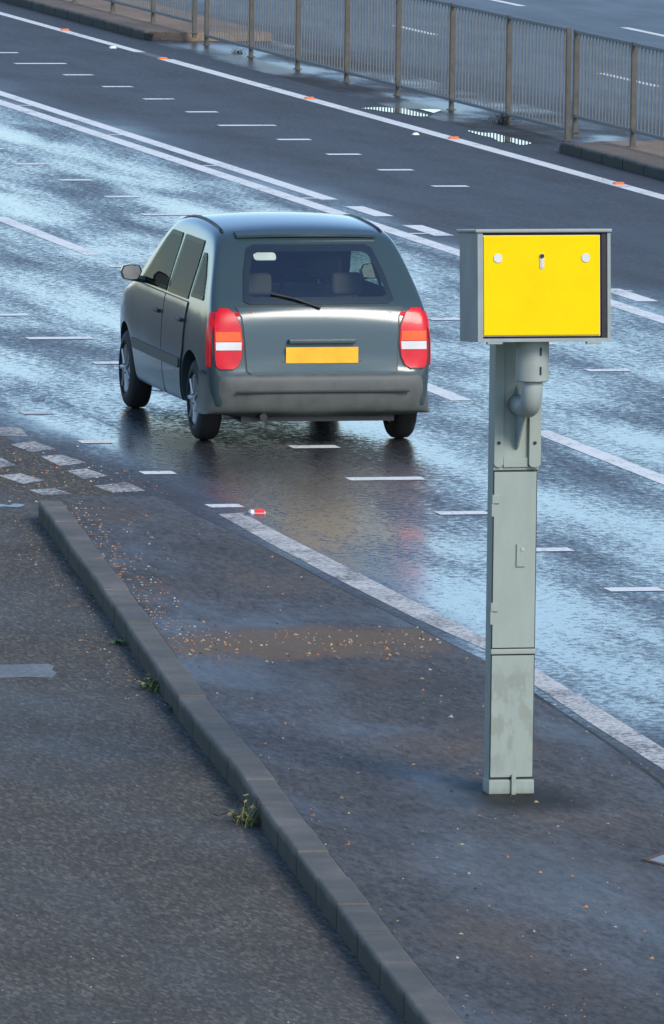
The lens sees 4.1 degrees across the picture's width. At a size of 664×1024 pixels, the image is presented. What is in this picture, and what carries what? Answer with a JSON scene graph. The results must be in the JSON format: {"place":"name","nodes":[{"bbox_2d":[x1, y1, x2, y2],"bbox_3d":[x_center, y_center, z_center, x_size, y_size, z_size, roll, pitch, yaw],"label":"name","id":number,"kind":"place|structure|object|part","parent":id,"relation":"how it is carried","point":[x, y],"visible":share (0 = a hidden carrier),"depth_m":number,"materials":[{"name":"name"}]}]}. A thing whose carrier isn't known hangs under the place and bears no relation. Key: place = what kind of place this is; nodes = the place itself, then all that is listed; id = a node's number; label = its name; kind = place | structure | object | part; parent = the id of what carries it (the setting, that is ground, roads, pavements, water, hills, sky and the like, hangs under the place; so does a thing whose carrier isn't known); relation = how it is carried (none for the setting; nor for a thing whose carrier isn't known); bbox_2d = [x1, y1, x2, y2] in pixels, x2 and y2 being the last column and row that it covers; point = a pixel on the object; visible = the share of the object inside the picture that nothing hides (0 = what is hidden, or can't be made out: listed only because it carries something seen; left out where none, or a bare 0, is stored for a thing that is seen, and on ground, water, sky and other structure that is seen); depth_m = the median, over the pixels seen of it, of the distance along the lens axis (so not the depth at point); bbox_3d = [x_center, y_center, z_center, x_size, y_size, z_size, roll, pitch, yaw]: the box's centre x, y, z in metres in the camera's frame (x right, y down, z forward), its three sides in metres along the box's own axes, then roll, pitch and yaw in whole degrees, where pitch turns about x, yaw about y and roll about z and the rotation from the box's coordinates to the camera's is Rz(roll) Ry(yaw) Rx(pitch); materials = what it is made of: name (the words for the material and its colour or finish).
{"place":"outdoors","nodes":[
{"label":"outdoors","id":0,"kind":"place"},
{"bbox_2d":[35,0,271,40],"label":"footpath","id":1,"kind":"structure","parent":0,"point":[166,28],"depth_m":128.12,"materials":[{"name":"grey concrete"}]},
{"bbox_2d":[71,0,198,37],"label":"guard railing","id":2,"kind":"object","parent":1,"relation":"on","point":[154,12],"visible":1,"depth_m":126.50,"materials":[{"name":"grey metal"}]},
{"bbox_2d":[0,1,663,778],"bbox_3d":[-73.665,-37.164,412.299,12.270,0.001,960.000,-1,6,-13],"label":"road","id":3,"kind":"structure","parent":0,"point":[598,643],"depth_m":76.13,"materials":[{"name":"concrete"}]},
{"bbox_2d":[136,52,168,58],"bbox_3d":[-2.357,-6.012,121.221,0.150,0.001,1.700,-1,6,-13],"label":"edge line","id":4,"kind":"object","parent":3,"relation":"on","point":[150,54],"visible":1,"depth_m":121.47,"materials":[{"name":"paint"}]},
{"bbox_2d":[248,509,265,513],"bbox_3d":[-0.519,-0.008,63.643,0.108,0.026,0.097,-1,6,-13],"label":"road stud","id":5,"kind":"object","parent":3,"relation":"on","point":[251,511],"visible":1,"depth_m":63.60,"materials":[{"name":"red plastic"}]},
{"bbox_2d":[119,212,430,439],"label":"car","id":6,"kind":"object","parent":3,"relation":"on","point":[270,316],"visible":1,"depth_m":68.55,"materials":[{"name":"grey paint"}]},
{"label":"door","id":7,"kind":"part","parent":6,"relation":"part of","materials":[{"name":"grey paint"}]},
{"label":"side window","id":8,"kind":"part","parent":6,"relation":"part of","materials":[{"name":"grey glass"}]},
{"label":"door","id":9,"kind":"part","parent":6,"relation":"part of","materials":[{"name":"grey paint"}]},
{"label":"side window","id":10,"kind":"part","parent":6,"relation":"part of","materials":[{"name":"grey glass"}]},
{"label":"side window","id":11,"kind":"part","parent":6,"relation":"part of","materials":[{"name":"grey glass"}]},
{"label":"rear window","id":12,"kind":"part","parent":6,"relation":"part of","materials":[{"name":"black glass"}]},
{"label":"side window","id":13,"kind":"part","parent":6,"relation":"part of","materials":[{"name":"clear glass"}]},
{"bbox_2d":[0,91,663,322],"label":"line","id":14,"kind":"object","parent":3,"relation":"on","point":[614,303],"visible":0.8,"depth_m":97.66,"materials":[{"name":"white paint"}]},
{"bbox_2d":[0,12,663,199],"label":"edge line","id":15,"kind":"object","parent":3,"relation":"on","point":[503,152],"visible":1,"depth_m":108.28,"materials":[{"name":"white paint"}]},
{"bbox_2d":[448,136,458,138],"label":"road stud","id":16,"kind":"object","parent":15,"relation":"on","point":[453,137],"visible":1,"depth_m":104.67,"materials":[{"name":"orange plastic"}]},
{"bbox_2d":[612,182,624,184],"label":"road stud","id":17,"kind":"object","parent":15,"relation":"on","point":[618,183],"visible":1,"depth_m":97.38,"materials":[{"name":"orange plastic"}]},
{"bbox_2d":[0,52,663,590],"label":"check markings","id":18,"kind":"object","parent":3,"relation":"on","point":[228,416],"visible":0.82,"depth_m":70.88,"materials":[{"name":"white paint"}]},
{"bbox_2d":[0,217,663,484],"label":"lane line","id":19,"kind":"object","parent":3,"relation":"on","point":[597,453],"visible":0.47,"depth_m":69.40,"materials":[{"name":"white paint"}]},
{"bbox_2d":[363,107,439,115],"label":"puddle","id":20,"kind":"object","parent":3,"relation":"on","point":[420,112],"visible":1,"depth_m":109.82,"materials":[{"name":"white liquid"}]},
{"bbox_2d":[145,40,663,152],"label":"strip","id":21,"kind":"object","parent":3,"relation":"on","point":[534,134],"visible":0.75,"depth_m":113.06,"materials":[{"name":"concrete"}]},
{"bbox_2d":[227,47,257,53],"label":"weed","id":22,"kind":"object","parent":21,"relation":"on","point":[238,52],"visible":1,"depth_m":122.02,"materials":[{"name":"green plant"}]},
{"bbox_2d":[488,110,521,125],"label":"weed","id":23,"kind":"object","parent":21,"relation":"on","point":[502,119],"visible":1,"depth_m":107.49,"materials":[{"name":"green plant"}]},
{"bbox_2d":[219,513,663,768],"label":"edge line","id":24,"kind":"object","parent":3,"relation":"on","point":[621,732],"visible":0.91,"depth_m":57.36,"materials":[{"name":"paint"}]},
{"bbox_2d":[467,130,530,144],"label":"puddle","id":25,"kind":"object","parent":3,"relation":"on","point":[499,138],"visible":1,"depth_m":104.80,"materials":[{"name":"white liquid"}]},
{"bbox_2d":[0,436,663,1023],"bbox_3d":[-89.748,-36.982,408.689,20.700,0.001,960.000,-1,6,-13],"label":"layby","id":26,"kind":"structure","parent":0,"point":[130,862],"depth_m":46.70,"materials":[{"name":"asphalt"}]},
{"bbox_2d":[0,504,23,506],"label":"road marking","id":27,"kind":"object","parent":26,"relation":"on","point":[14,505],"visible":1,"depth_m":63.90,"materials":[{"name":"white paint"}]},
{"bbox_2d":[0,664,56,677],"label":"faded marking","id":28,"kind":"object","parent":26,"relation":"on","point":[26,670],"visible":1,"depth_m":54.49,"materials":[{"name":"paint"}]},
{"bbox_2d":[0,397,144,494],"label":"give way markings","id":29,"kind":"object","parent":26,"relation":"on","point":[32,446],"visible":1,"depth_m":66.40,"materials":[{"name":"paint"}]},
{"bbox_2d":[104,637,126,644],"bbox_3d":[-1.289,0.779,55.906,0.222,0.045,0.331,-1,6,-13],"label":"weed","id":30,"kind":"object","parent":26,"relation":"on","point":[120,641],"visible":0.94,"depth_m":55.88,"materials":[{"name":"green plant"}]},
{"bbox_2d":[127,674,158,691],"bbox_3d":[-1.055,0.986,53.702,0.370,0.094,0.380,1,6,8],"label":"weed","id":31,"kind":"object","parent":26,"relation":"on","point":[151,685],"visible":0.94,"depth_m":53.66,"materials":[{"name":"green plant"}]},
{"bbox_2d":[0,440,288,1022],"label":"gravel","id":32,"kind":"structure","parent":26,"relation":"on","point":[77,590],"depth_m":60.22,"materials":[{"name":"grey gravel"}]},
{"bbox_2d":[162,702,172,712],"bbox_3d":[-0.915,1.116,52.695,0.140,0.048,0.198,-1,6,-13],"label":"weed","id":33,"kind":"object","parent":26,"relation":"on","point":[170,710],"visible":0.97,"depth_m":52.68,"materials":[{"name":"green plant"}]},
{"bbox_2d":[213,794,261,827],"bbox_3d":[-0.429,1.552,48.086,0.448,0.146,0.504,3,7,24],"label":"grass tuft","id":34,"kind":"object","parent":26,"relation":"on","point":[248,818],"visible":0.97,"depth_m":48.04,"materials":[{"name":"green plant"}]},
{"bbox_2d":[38,501,464,1023],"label":"kerb","id":35,"kind":"structure","parent":26,"relation":"on","point":[411,993],"depth_m":48.46,"materials":[{"name":"concrete"}]},
{"bbox_2d":[184,508,663,788],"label":"kerb","id":36,"kind":"structure","parent":26,"relation":"on","point":[644,770],"depth_m":52.03,"materials":[{"name":"concrete"}]},
{"bbox_2d":[55,495,663,1023],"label":"pavement","id":37,"kind":"structure","parent":0,"point":[397,819],"depth_m":48.81,"materials":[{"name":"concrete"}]},
{"bbox_2d":[70,501,661,1021],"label":"fallen leaves","id":38,"kind":"object","parent":37,"relation":"on","point":[312,665],"visible":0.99,"depth_m":55.04,"materials":[{"name":"orange plant"}]},
{"bbox_2d":[456,229,611,794],"bbox_3d":[1.017,0.029,48.106,0.730,3.067,0.646,-1,6,-13],"label":"speed camera","id":39,"kind":"object","parent":37,"relation":"on","point":[527,296],"visible":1,"depth_m":48.18,"materials":[{"name":"grey paint"}]},
{"bbox_2d":[489,472,536,647],"bbox_3d":[0.949,0.251,48.311,0.242,0.929,0.044,-1,6,-13],"label":"access door","id":40,"kind":"structure","parent":39,"relation":"in","point":[513,501],"depth_m":48.30,"materials":[{"name":"grey paint"}]},
{"bbox_2d":[642,851,663,865],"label":"inspection cover","id":41,"kind":"object","parent":37,"relation":"on","point":[658,858],"visible":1,"depth_m":46.04,"materials":[{"name":"metal"}]},
{"bbox_2d":[144,0,663,135],"bbox_3d":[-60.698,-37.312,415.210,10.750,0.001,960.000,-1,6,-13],"label":"road","id":42,"kind":"structure","parent":0,"point":[609,18],"depth_m":127.30,"materials":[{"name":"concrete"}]},
{"bbox_2d":[392,0,663,85],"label":"lane line","id":43,"kind":"object","parent":42,"relation":"on","point":[598,73],"visible":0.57,"depth_m":128.66,"materials":[{"name":"white paint"}]},
{"bbox_2d":[578,141,663,166],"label":"footpath","id":44,"kind":"structure","parent":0,"point":[650,152],"depth_m":101.40,"materials":[{"name":"concrete"}]},
{"bbox_2d":[570,29,663,147],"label":"guard railing","id":45,"kind":"object","parent":44,"relation":"on","point":[633,130],"visible":1,"depth_m":102.35,"materials":[{"name":"grey metal"}]},
{"label":"ground","id":46,"kind":"structure","parent":0,"visible":0},
{"bbox_2d":[0,0,155,40],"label":"kerb","id":47,"kind":"structure","parent":46,"relation":"on","point":[105,24],"depth_m":129.26,"materials":[{"name":"concrete"}]},
{"bbox_2d":[202,0,572,140],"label":"guard railing","id":48,"kind":"object","parent":46,"relation":"on","point":[452,57],"visible":0.98,"depth_m":111.59,"materials":[{"name":"grey metal"}]},
{"bbox_2d":[559,142,663,180],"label":"kerb","id":49,"kind":"structure","parent":46,"relation":"on","point":[614,160],"depth_m":100.26,"materials":[{"name":"concrete"}]}
]}

